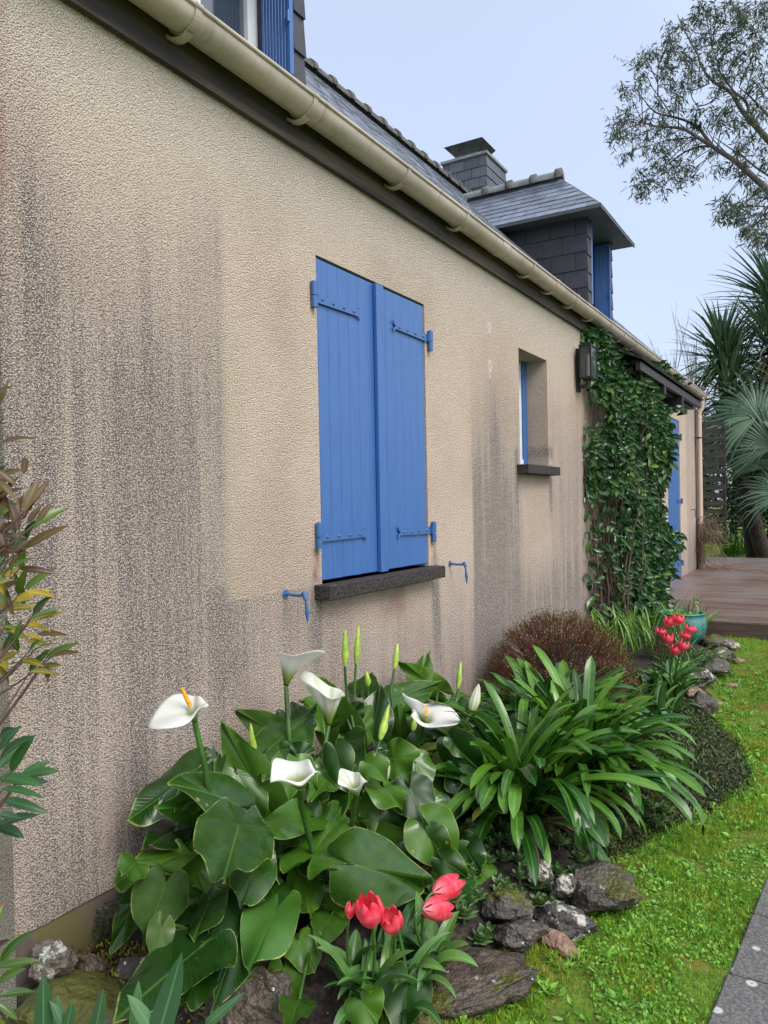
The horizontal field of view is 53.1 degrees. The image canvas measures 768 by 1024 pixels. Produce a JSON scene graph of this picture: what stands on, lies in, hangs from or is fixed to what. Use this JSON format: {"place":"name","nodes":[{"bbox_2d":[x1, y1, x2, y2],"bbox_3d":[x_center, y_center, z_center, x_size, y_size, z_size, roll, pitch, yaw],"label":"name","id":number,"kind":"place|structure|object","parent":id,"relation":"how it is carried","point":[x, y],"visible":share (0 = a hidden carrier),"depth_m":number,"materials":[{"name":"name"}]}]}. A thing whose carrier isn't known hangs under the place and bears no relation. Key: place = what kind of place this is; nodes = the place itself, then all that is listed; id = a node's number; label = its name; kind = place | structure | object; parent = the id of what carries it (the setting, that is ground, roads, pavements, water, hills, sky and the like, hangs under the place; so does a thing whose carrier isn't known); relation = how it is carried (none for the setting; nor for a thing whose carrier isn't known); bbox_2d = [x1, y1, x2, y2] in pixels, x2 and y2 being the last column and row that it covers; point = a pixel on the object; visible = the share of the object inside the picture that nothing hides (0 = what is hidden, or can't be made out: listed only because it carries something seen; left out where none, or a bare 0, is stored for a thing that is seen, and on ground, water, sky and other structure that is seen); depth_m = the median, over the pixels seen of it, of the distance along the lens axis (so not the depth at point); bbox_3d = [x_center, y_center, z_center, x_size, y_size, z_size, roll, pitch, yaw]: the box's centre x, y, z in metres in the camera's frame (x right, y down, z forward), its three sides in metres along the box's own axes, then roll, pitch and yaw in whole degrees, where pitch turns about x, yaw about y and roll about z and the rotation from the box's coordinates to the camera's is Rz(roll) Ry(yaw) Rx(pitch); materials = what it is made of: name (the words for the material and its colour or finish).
{"place":"outdoors","nodes":[
{"label":"outdoors","id":0,"kind":"place"},
{"bbox_2d":[0,500,767,1023],"bbox_3d":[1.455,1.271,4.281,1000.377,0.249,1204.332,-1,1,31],"label":"ground","id":1,"kind":"structure","parent":0,"point":[328,1004],"depth_m":2.52,"materials":[{"name":"plant"}]},
{"bbox_2d":[0,902,39,1019],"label":"lance leaved shrub","id":2,"kind":"object","parent":1,"relation":"on","point":[7,952],"visible":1,"depth_m":1.45,"materials":[{"name":"green plant"}]},
{"bbox_2d":[0,725,59,838],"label":"oleander","id":3,"kind":"object","parent":1,"relation":"on","point":[14,751],"visible":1,"depth_m":1.45,"materials":[{"name":"green plant"}]},
{"bbox_2d":[0,371,79,725],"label":"lance leaved shrub","id":4,"kind":"object","parent":1,"relation":"on","point":[20,542],"visible":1,"depth_m":1.49,"materials":[{"name":"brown plant"}]},
{"bbox_2d":[34,974,74,1023],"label":"iris","id":5,"kind":"object","parent":1,"relation":"on","point":[47,1010],"visible":1,"depth_m":1.25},
{"bbox_2d":[6,969,128,1023],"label":"edging stone","id":6,"kind":"object","parent":1,"relation":"on","point":[80,989],"visible":0.62,"depth_m":2.07,"materials":[{"name":"stone"}]},
{"bbox_2d":[28,938,78,982],"bbox_3d":[-0.925,1.260,2.158,0.128,0.098,0.116,-1,1,-15],"label":"edging stone","id":7,"kind":"object","parent":6,"relation":"on","point":[56,957],"visible":0.93,"depth_m":2.12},
{"bbox_2d":[75,951,111,974],"bbox_3d":[-0.842,1.337,2.216,0.108,0.126,0.087,-1,1,31],"label":"edging stone","id":8,"kind":"object","parent":1,"relation":"on","point":[89,961],"visible":0.45,"depth_m":2.20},
{"bbox_2d":[90,988,151,1023],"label":"iris","id":9,"kind":"object","parent":1,"relation":"on","point":[142,1013],"visible":0.8,"depth_m":1.25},
{"bbox_2d":[113,956,143,979],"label":"edging stone","id":10,"kind":"object","parent":1,"relation":"on","point":[130,964],"visible":0.28,"depth_m":2.20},
{"bbox_2d":[91,875,167,952],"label":"plant","id":11,"kind":"object","parent":1,"relation":"on","point":[104,919],"visible":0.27,"depth_m":2.39,"materials":[{"name":"green plant"}]},
{"bbox_2d":[74,931,207,1022],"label":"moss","id":12,"kind":"object","parent":1,"relation":"on","point":[129,949],"visible":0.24,"depth_m":2.30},
{"bbox_2d":[129,953,244,1023],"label":"iris","id":13,"kind":"object","parent":1,"relation":"on","point":[166,1007],"visible":0.88,"depth_m":1.25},
{"bbox_2d":[109,687,268,1023],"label":"calla lily","id":14,"kind":"object","parent":1,"relation":"on","point":[156,908],"visible":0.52,"depth_m":2.19,"materials":[{"name":"green plant"}]},
{"bbox_2d":[118,650,350,1013],"bbox_3d":[-0.433,0.947,2.405,0.460,0.866,1.184,-1,1,22],"label":"calla lily","id":15,"kind":"object","parent":1,"relation":"on","point":[233,839],"visible":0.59,"depth_m":2.27,"materials":[{"name":"green plant"}]},
{"bbox_2d":[201,966,291,1023],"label":"edging stone","id":16,"kind":"object","parent":1,"relation":"on","point":[263,988],"visible":0.59,"depth_m":2.05,"materials":[{"name":"stone"}]},
{"bbox_2d":[240,671,366,1023],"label":"calla lily","id":17,"kind":"object","parent":1,"relation":"on","point":[302,834],"visible":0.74,"depth_m":2.41,"materials":[{"name":"green plant"}]},
{"bbox_2d":[317,900,382,967],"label":"tulip","id":18,"kind":"object","parent":1,"relation":"on","point":[354,952],"visible":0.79,"depth_m":2.21,"materials":[{"name":"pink plant"}]},
{"bbox_2d":[0,0,708,1017],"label":"house","id":19,"kind":"structure","parent":1,"relation":"on","point":[290,336],"depth_m":3.01,"materials":[{"name":"paint"}]},
{"bbox_2d":[519,362,527,463],"bbox_3d":[0.983,-0.774,5.985,0.065,0.852,0.583,-1,1,31],"label":"window","id":20,"kind":"structure","parent":19,"relation":"in","point":[522,365],"depth_m":6.16,"materials":[{"name":"blue paint"}]},
{"bbox_2d":[575,343,597,392],"bbox_3d":[1.785,-1.270,6.794,0.158,0.402,0.206,-1,1,31],"label":"wall lantern","id":21,"kind":"object","parent":19,"relation":"attached to","point":[583,369],"depth_m":6.80,"materials":[{"name":"black metal"}]},
{"bbox_2d":[668,418,683,579],"bbox_3d":[4.090,-0.188,10.826,0.080,2.246,0.955,-1,1,31],"label":"door","id":22,"kind":"structure","parent":19,"relation":"in","point":[673,490],"depth_m":10.91,"materials":[{"name":"blue paint"}]},
{"bbox_2d":[324,904,419,1022],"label":"tulip","id":23,"kind":"object","parent":1,"relation":"on","point":[391,922],"visible":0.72,"depth_m":2.16,"materials":[{"name":"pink plant"}]},
{"bbox_2d":[307,890,477,1023],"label":"tulip","id":24,"kind":"object","parent":1,"relation":"on","point":[427,964],"depth_m":2.16,"materials":[{"name":"plant"}]},
{"bbox_2d":[307,624,507,1023],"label":"calla lily","id":25,"kind":"object","parent":1,"relation":"on","point":[387,871],"visible":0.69,"depth_m":2.54,"materials":[{"name":"green plant"}]},
{"bbox_2d":[352,643,496,882],"bbox_3d":[0.122,0.997,3.387,0.562,0.745,1.633,-1,1,-2],"label":"calla lily","id":26,"kind":"object","parent":1,"relation":"on","point":[416,692],"visible":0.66,"depth_m":3.12,"materials":[{"name":"green plant"}]},
{"bbox_2d":[396,895,458,965],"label":"tulip","id":27,"kind":"object","parent":1,"relation":"on","point":[438,908],"visible":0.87,"depth_m":2.26,"materials":[{"name":"pink plant"}]},
{"bbox_2d":[393,873,467,972],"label":"tulip","id":28,"kind":"object","parent":1,"relation":"on","point":[449,886],"visible":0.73,"depth_m":2.35,"materials":[{"name":"pink plant"}]},
{"bbox_2d":[413,1015,459,1023],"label":"rock","id":29,"kind":"object","parent":1,"relation":"on","point":[426,1019],"visible":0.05,"depth_m":2.12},
{"bbox_2d":[404,661,497,884],"bbox_3d":[0.353,1.078,3.554,0.440,0.620,2.006,-1,1,16],"label":"calla lily","id":30,"kind":"object","parent":1,"relation":"on","point":[418,844],"visible":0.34,"depth_m":3.03,"materials":[{"name":"green plant"}]},
{"bbox_2d":[448,890,466,909],"bbox_3d":[0.235,1.302,2.546,0.084,0.108,0.093,-1,1,31],"label":"succulent rosette","id":31,"kind":"object","parent":1,"relation":"on","point":[458,898],"visible":0.28,"depth_m":2.54,"materials":[{"name":"green plant"}]},
{"bbox_2d":[451,900,478,924],"bbox_3d":[0.265,1.332,2.505,0.092,0.110,0.101,-1,1,31],"label":"succulent rosette","id":32,"kind":"object","parent":1,"relation":"on","point":[466,912],"visible":0.94,"depth_m":2.50,"materials":[{"name":"green plant"}]},
{"bbox_2d":[420,945,538,1020],"bbox_3d":[0.253,1.404,2.287,0.461,0.115,0.295,-1,1,-18],"label":"edging stone","id":33,"kind":"object","parent":1,"relation":"on","point":[494,979],"visible":0.65,"depth_m":2.22,"materials":[{"name":"stone"}]},
{"bbox_2d":[471,885,488,899],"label":"succulent rosette","id":34,"kind":"object","parent":1,"relation":"on","point":[480,893],"visible":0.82,"depth_m":2.62,"materials":[{"name":"green plant"}]},
{"bbox_2d":[467,925,493,944],"bbox_3d":[0.311,1.396,2.470,0.092,0.108,0.086,-1,1,7],"label":"succulent rosette","id":35,"kind":"object","parent":1,"relation":"on","point":[481,937],"visible":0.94,"depth_m":2.47,"materials":[{"name":"green plant"}]},
{"bbox_2d":[476,921,495,938],"bbox_3d":[0.342,1.395,2.499,0.084,0.106,0.088,-1,1,31],"label":"succulent rosette","id":36,"kind":"object","parent":1,"relation":"on","point":[490,929],"visible":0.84,"depth_m":2.50,"materials":[{"name":"green plant"}]},
{"bbox_2d":[493,817,510,830],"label":"succulent rosette","id":37,"kind":"object","parent":1,"relation":"on","point":[499,823],"visible":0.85,"depth_m":3.12,"materials":[{"name":"green plant"}]},
{"bbox_2d":[489,873,515,888],"bbox_3d":[0.420,1.341,2.709,0.088,0.110,0.098,-1,1,19],"label":"succulent rosette","id":38,"kind":"object","parent":1,"relation":"on","point":[505,882],"visible":0.71,"depth_m":2.71,"materials":[{"name":"green plant"}]},
{"bbox_2d":[494,848,513,861],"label":"succulent rosette","id":39,"kind":"object","parent":1,"relation":"on","point":[504,855],"visible":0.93,"depth_m":2.89,"materials":[{"name":"green plant"}]},
{"bbox_2d":[501,832,514,849],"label":"succulent rosette","id":40,"kind":"object","parent":1,"relation":"on","point":[509,837],"visible":0.48,"depth_m":2.98,"materials":[{"name":"green plant"}]},
{"bbox_2d":[481,888,535,921],"bbox_3d":[0.411,1.315,2.565,0.168,0.098,0.152,-1,1,31],"label":"edging stone","id":41,"kind":"object","parent":1,"relation":"on","point":[505,905],"visible":0.97,"depth_m":2.54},
{"bbox_2d":[509,850,525,862],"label":"succulent rosette","id":42,"kind":"object","parent":1,"relation":"on","point":[519,857],"visible":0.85,"depth_m":2.89,"materials":[{"name":"green plant"}]},
{"bbox_2d":[511,866,526,883],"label":"succulent rosette","id":43,"kind":"object","parent":1,"relation":"on","point":[520,873],"visible":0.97,"depth_m":2.77,"materials":[{"name":"green plant"}]},
{"bbox_2d":[494,915,549,952],"bbox_3d":[0.434,1.368,2.491,0.164,0.097,0.130,-1,1,-32],"label":"edging stone","id":44,"kind":"object","parent":1,"relation":"on","point":[519,935],"visible":0.99,"depth_m":2.45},
{"bbox_2d":[525,882,545,890],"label":"succulent rosette","id":45,"kind":"object","parent":1,"relation":"on","point":[539,886],"visible":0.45,"depth_m":2.76,"materials":[{"name":"green plant"}]},
{"bbox_2d":[406,681,669,885],"bbox_3d":[0.581,1.061,3.317,1.196,0.640,1.215,-1,1,-28],"label":"agapanthus","id":46,"kind":"object","parent":1,"relation":"on","point":[514,776],"visible":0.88,"depth_m":3.03,"materials":[{"name":"green plant"}]},
{"bbox_2d":[526,859,554,883],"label":"edging stone","id":47,"kind":"object","parent":1,"relation":"on","point":[546,875],"visible":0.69,"depth_m":2.74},
{"bbox_2d":[530,891,550,906],"bbox_3d":[0.552,1.402,2.708,0.086,0.106,0.074,-1,1,0],"label":"succulent rosette","id":48,"kind":"object","parent":1,"relation":"on","point":[538,900],"visible":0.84,"depth_m":2.71,"materials":[{"name":"green plant"}]},
{"bbox_2d":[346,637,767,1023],"bbox_3d":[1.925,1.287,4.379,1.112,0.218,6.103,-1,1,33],"label":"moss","id":49,"kind":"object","parent":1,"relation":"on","point":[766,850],"visible":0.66,"depth_m":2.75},
{"bbox_2d":[538,927,578,959],"bbox_3d":[0.569,1.397,2.488,0.073,0.057,0.155,-2,1,-43],"label":"edging stone","id":50,"kind":"object","parent":1,"relation":"on","point":[554,939],"visible":0.8,"depth_m":2.47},
{"bbox_2d":[547,829,571,849],"bbox_3d":[0.691,1.315,3.018,0.104,0.111,0.093,-1,1,3],"label":"succulent rosette","id":51,"kind":"object","parent":1,"relation":"on","point":[557,841],"visible":0.75,"depth_m":3.02,"materials":[{"name":"green plant"}]},
{"bbox_2d":[550,861,568,877],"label":"succulent rosette","id":52,"kind":"object","parent":1,"relation":"on","point":[558,869],"visible":0.86,"depth_m":2.87,"materials":[{"name":"green plant"}]},
{"bbox_2d":[480,606,646,712],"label":"wiry bush","id":53,"kind":"object","parent":1,"relation":"on","point":[571,651],"visible":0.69,"depth_m":4.75,"materials":[{"name":"red plant"}]},
{"bbox_2d":[550,873,577,899],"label":"edging stone","id":54,"kind":"object","parent":1,"relation":"on","point":[562,886],"visible":0.99,"depth_m":2.70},
{"bbox_2d":[533,900,598,941],"bbox_3d":[0.597,1.373,2.566,0.236,0.100,0.129,-1,1,31],"label":"edging stone","id":55,"kind":"object","parent":1,"relation":"on","point":[572,922],"visible":0.81,"depth_m":2.53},
{"bbox_2d":[449,656,694,804],"bbox_3d":[0.855,1.056,3.928,1.322,0.623,1.108,-1,1,-30],"label":"agapanthus","id":56,"kind":"object","parent":1,"relation":"on","point":[563,668],"visible":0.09,"depth_m":3.90,"materials":[{"name":"green plant"}]},
{"bbox_2d":[570,849,590,861],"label":"succulent rosette","id":57,"kind":"object","parent":1,"relation":"on","point":[579,856],"visible":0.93,"depth_m":3.00,"materials":[{"name":"green plant"}]},
{"bbox_2d":[473,645,713,856],"bbox_3d":[0.901,1.022,3.589,1.245,0.702,1.227,-1,1,31],"label":"agapanthus","id":58,"kind":"object","parent":1,"relation":"on","point":[670,766],"visible":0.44,"depth_m":3.41,"materials":[{"name":"green plant"}]},
{"bbox_2d":[561,860,642,914],"bbox_3d":[0.763,1.348,2.722,0.265,0.158,0.214,-1,1,2],"label":"edging stone","id":59,"kind":"object","parent":1,"relation":"on","point":[602,885],"visible":0.81,"depth_m":2.68,"materials":[{"name":"stone"}]},
{"bbox_2d":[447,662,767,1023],"bbox_3d":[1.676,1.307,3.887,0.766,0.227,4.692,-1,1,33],"label":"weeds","id":60,"kind":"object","parent":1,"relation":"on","point":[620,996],"visible":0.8,"depth_m":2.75,"materials":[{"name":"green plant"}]},
{"bbox_2d":[580,326,691,637],"bbox_3d":[2.945,-0.322,8.255,0.650,2.887,3.589,-1,1,31],"label":"climbing vine","id":61,"kind":"object","parent":1,"relation":"on","point":[635,465],"visible":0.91,"depth_m":7.15,"materials":[{"name":"green plant"}]},
{"bbox_2d":[509,635,767,1023],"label":"clover","id":62,"kind":"object","parent":1,"relation":"on","point":[639,985],"visible":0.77,"depth_m":2.56,"materials":[{"name":"green plant"}]},
{"bbox_2d":[540,696,754,858],"bbox_3d":[1.524,1.299,4.003,0.762,0.214,2.256,-1,1,31],"label":"ground cover","id":63,"kind":"object","parent":1,"relation":"on","point":[694,749],"visible":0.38,"depth_m":3.86,"materials":[{"name":"green plant"}]},
{"bbox_2d":[642,795,659,812],"bbox_3d":[1.188,1.336,3.447,0.096,0.111,0.099,-1,1,-34],"label":"succulent rosette","id":64,"kind":"object","parent":1,"relation":"on","point":[649,802],"visible":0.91,"depth_m":3.44,"materials":[{"name":"green plant"}]},
{"bbox_2d":[577,589,735,657],"bbox_3d":[2.339,0.928,6.707,1.276,0.427,1.892,-1,1,31],"label":"crocosmia","id":65,"kind":"object","parent":1,"relation":"on","point":[630,624],"visible":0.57,"depth_m":6.49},
{"bbox_2d":[647,813,666,825],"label":"succulent rosette","id":66,"kind":"object","parent":1,"relation":"on","point":[656,819],"visible":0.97,"depth_m":3.36,"materials":[{"name":"green plant"}]},
{"bbox_2d":[632,615,683,688],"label":"tulip","id":67,"kind":"object","parent":1,"relation":"on","point":[668,622],"visible":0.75,"depth_m":4.88,"materials":[{"name":"pink plant"}]},
{"bbox_2d":[613,663,702,727],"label":"tulip leaves","id":68,"kind":"object","parent":1,"relation":"on","point":[660,692],"visible":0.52,"depth_m":4.67,"materials":[{"name":"green plant"}]},
{"bbox_2d":[655,800,675,812],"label":"succulent rosette","id":69,"kind":"object","parent":1,"relation":"on","point":[664,806],"visible":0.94,"depth_m":3.45,"materials":[{"name":"green plant"}]},
{"bbox_2d":[641,643,690,702],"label":"tulip","id":70,"kind":"object","parent":1,"relation":"on","point":[675,651],"visible":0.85,"depth_m":4.87,"materials":[{"name":"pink plant"}]},
{"bbox_2d":[642,613,701,687],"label":"tulip","id":71,"kind":"object","parent":1,"relation":"on","point":[677,619],"visible":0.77,"depth_m":4.86,"materials":[{"name":"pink plant"}]},
{"bbox_2d":[649,624,696,683],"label":"tulip","id":72,"kind":"object","parent":1,"relation":"on","point":[690,629],"visible":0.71,"depth_m":4.83,"materials":[{"name":"pink plant"}]},
{"bbox_2d":[650,633,698,704],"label":"tulip","id":73,"kind":"object","parent":1,"relation":"on","point":[668,639],"visible":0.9,"depth_m":4.85,"materials":[{"name":"pink plant"}]},
{"bbox_2d":[647,627,702,674],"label":"tulip","id":74,"kind":"object","parent":1,"relation":"on","point":[661,631],"visible":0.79,"depth_m":4.93,"materials":[{"name":"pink plant"}]},
{"bbox_2d":[649,304,713,419],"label":"bare shrub","id":75,"kind":"object","parent":1,"relation":"on","point":[692,367],"visible":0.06,"depth_m":18.85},
{"bbox_2d":[657,593,706,643],"bbox_3d":[2.614,0.943,6.749,0.416,0.466,0.416,-1,1,31],"label":"plant pot","id":76,"kind":"object","parent":1,"relation":"on","point":[694,615],"visible":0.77,"depth_m":6.61,"materials":[{"name":"teal ceramic"}]},
{"bbox_2d":[668,638,698,688],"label":"tulip","id":77,"kind":"object","parent":1,"relation":"on","point":[683,646],"visible":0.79,"depth_m":4.84,"materials":[{"name":"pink plant"}]},
{"bbox_2d":[603,0,767,259],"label":"eucalyptus","id":78,"kind":"object","parent":1,"relation":"on","point":[734,209],"visible":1,"depth_m":12.84,"materials":[{"name":"green plant"}]},
{"bbox_2d":[665,630,705,679],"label":"tulip","id":79,"kind":"object","parent":1,"relation":"on","point":[684,635],"visible":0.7,"depth_m":4.84,"materials":[{"name":"pink plant"}]},
{"bbox_2d":[613,557,767,640],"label":"deck","id":80,"kind":"structure","parent":1,"relation":"on","point":[742,594],"depth_m":8.95,"materials":[{"name":"wood"}]},
{"bbox_2d":[695,512,762,571],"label":"dry creeper","id":81,"kind":"object","parent":80,"relation":"on","point":[703,535],"visible":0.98,"depth_m":12.28,"materials":[{"name":"plant"}]},
{"bbox_2d":[648,638,735,667],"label":"daffodil tuft","id":82,"kind":"object","parent":1,"relation":"on","point":[688,653],"visible":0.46,"depth_m":5.80,"materials":[{"name":"green plant"}]},
{"bbox_2d":[684,686,706,698],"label":"edging stone","id":83,"kind":"object","parent":1,"relation":"on","point":[690,693],"visible":0.41,"depth_m":5.12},
{"bbox_2d":[689,667,716,686],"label":"edging stone","id":84,"kind":"object","parent":1,"relation":"on","point":[708,678],"visible":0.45,"depth_m":5.42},
{"bbox_2d":[688,690,718,714],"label":"edging stone","id":85,"kind":"object","parent":1,"relation":"on","point":[704,701],"visible":0.65,"depth_m":4.89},
{"bbox_2d":[700,634,725,647],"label":"edging stone","id":86,"kind":"object","parent":1,"relation":"on","point":[712,638],"visible":0.73,"depth_m":6.54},
{"bbox_2d":[702,421,726,541],"bbox_3d":[5.292,-0.286,14.155,1.864,2.700,0.090,-1,1,23],"label":"fence panel","id":87,"kind":"object","parent":1,"relation":"on","point":[722,470],"visible":0.2,"depth_m":13.85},
{"bbox_2d":[701,657,731,673],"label":"edging stone","id":88,"kind":"object","parent":1,"relation":"on","point":[722,666],"visible":0.85,"depth_m":5.69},
{"bbox_2d":[670,289,767,557],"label":"cordyline","id":89,"kind":"object","parent":1,"relation":"on","point":[725,339],"visible":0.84,"depth_m":14.79,"materials":[{"name":"plant"}]},
{"bbox_2d":[703,452,740,527],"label":"hedge shrub","id":90,"kind":"object","parent":1,"relation":"on","point":[731,495],"visible":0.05,"depth_m":22.24,"materials":[{"name":"green plant"}]},
{"bbox_2d":[713,647,736,660],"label":"edging stone","id":91,"kind":"object","parent":1,"relation":"on","point":[729,657],"visible":0.7,"depth_m":6.06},
{"bbox_2d":[719,639,740,649],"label":"edging stone","id":92,"kind":"object","parent":1,"relation":"on","point":[729,644],"visible":0.81,"depth_m":6.35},
{"bbox_2d":[716,532,744,556],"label":"iris","id":93,"kind":"object","parent":1,"relation":"on","point":[732,550],"visible":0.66,"depth_m":16.54,"materials":[{"name":"green plant"}]},
{"bbox_2d":[698,227,767,396],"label":"cordyline","id":94,"kind":"object","parent":1,"relation":"on","point":[760,287],"visible":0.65,"depth_m":14.80,"materials":[{"name":"plant"}]},
{"bbox_2d":[702,413,766,536],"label":"hedge shrub","id":95,"kind":"object","parent":1,"relation":"on","point":[724,482],"visible":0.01,"depth_m":24.09,"materials":[{"name":"green plant"}]},
{"bbox_2d":[702,375,767,557],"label":"fan palm","id":96,"kind":"object","parent":1,"relation":"on","point":[746,447],"visible":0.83,"depth_m":14.25,"materials":[{"name":"plant"}]},
{"bbox_2d":[703,513,767,543],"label":"ground cover","id":97,"kind":"object","parent":1,"relation":"on","point":[735,520],"visible":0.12,"depth_m":21.64,"materials":[{"name":"green plant"}]},
{"bbox_2d":[705,532,766,557],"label":"grass","id":98,"kind":"structure","parent":1,"relation":"on","point":[719,549],"depth_m":18.36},
{"bbox_2d":[706,469,767,535],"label":"hedge shrub","id":99,"kind":"object","parent":1,"relation":"on","point":[737,507],"visible":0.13,"depth_m":22.86,"materials":[{"name":"green plant"}]},
{"bbox_2d":[708,974,767,1023],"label":"path slab","id":100,"kind":"structure","parent":1,"relation":"on","point":[739,1000],"depth_m":2.19,"materials":[{"name":"concrete"}]},
{"bbox_2d":[730,914,767,984],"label":"path slab","id":101,"kind":"structure","parent":1,"relation":"on","point":[750,962],"depth_m":2.42,"materials":[{"name":"concrete"}]},
{"bbox_2d":[753,877,767,916],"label":"path slab","id":102,"kind":"structure","parent":1,"relation":"on","point":[761,908],"depth_m":2.72,"materials":[{"name":"concrete"}]},
{"bbox_2d":[304,0,767,499],"label":"sky","id":103,"kind":"structure","parent":0,"point":[533,79],"materials":[{"name":"blue"}]},
{"bbox_2d":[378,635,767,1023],"bbox_3d":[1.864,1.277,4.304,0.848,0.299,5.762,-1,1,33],"label":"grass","id":104,"kind":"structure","parent":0,"point":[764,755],"depth_m":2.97,"materials":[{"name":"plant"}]},
{"bbox_2d":[648,622,679,661],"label":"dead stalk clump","id":105,"kind":"object","parent":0,"point":[656,649],"visible":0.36,"depth_m":6.02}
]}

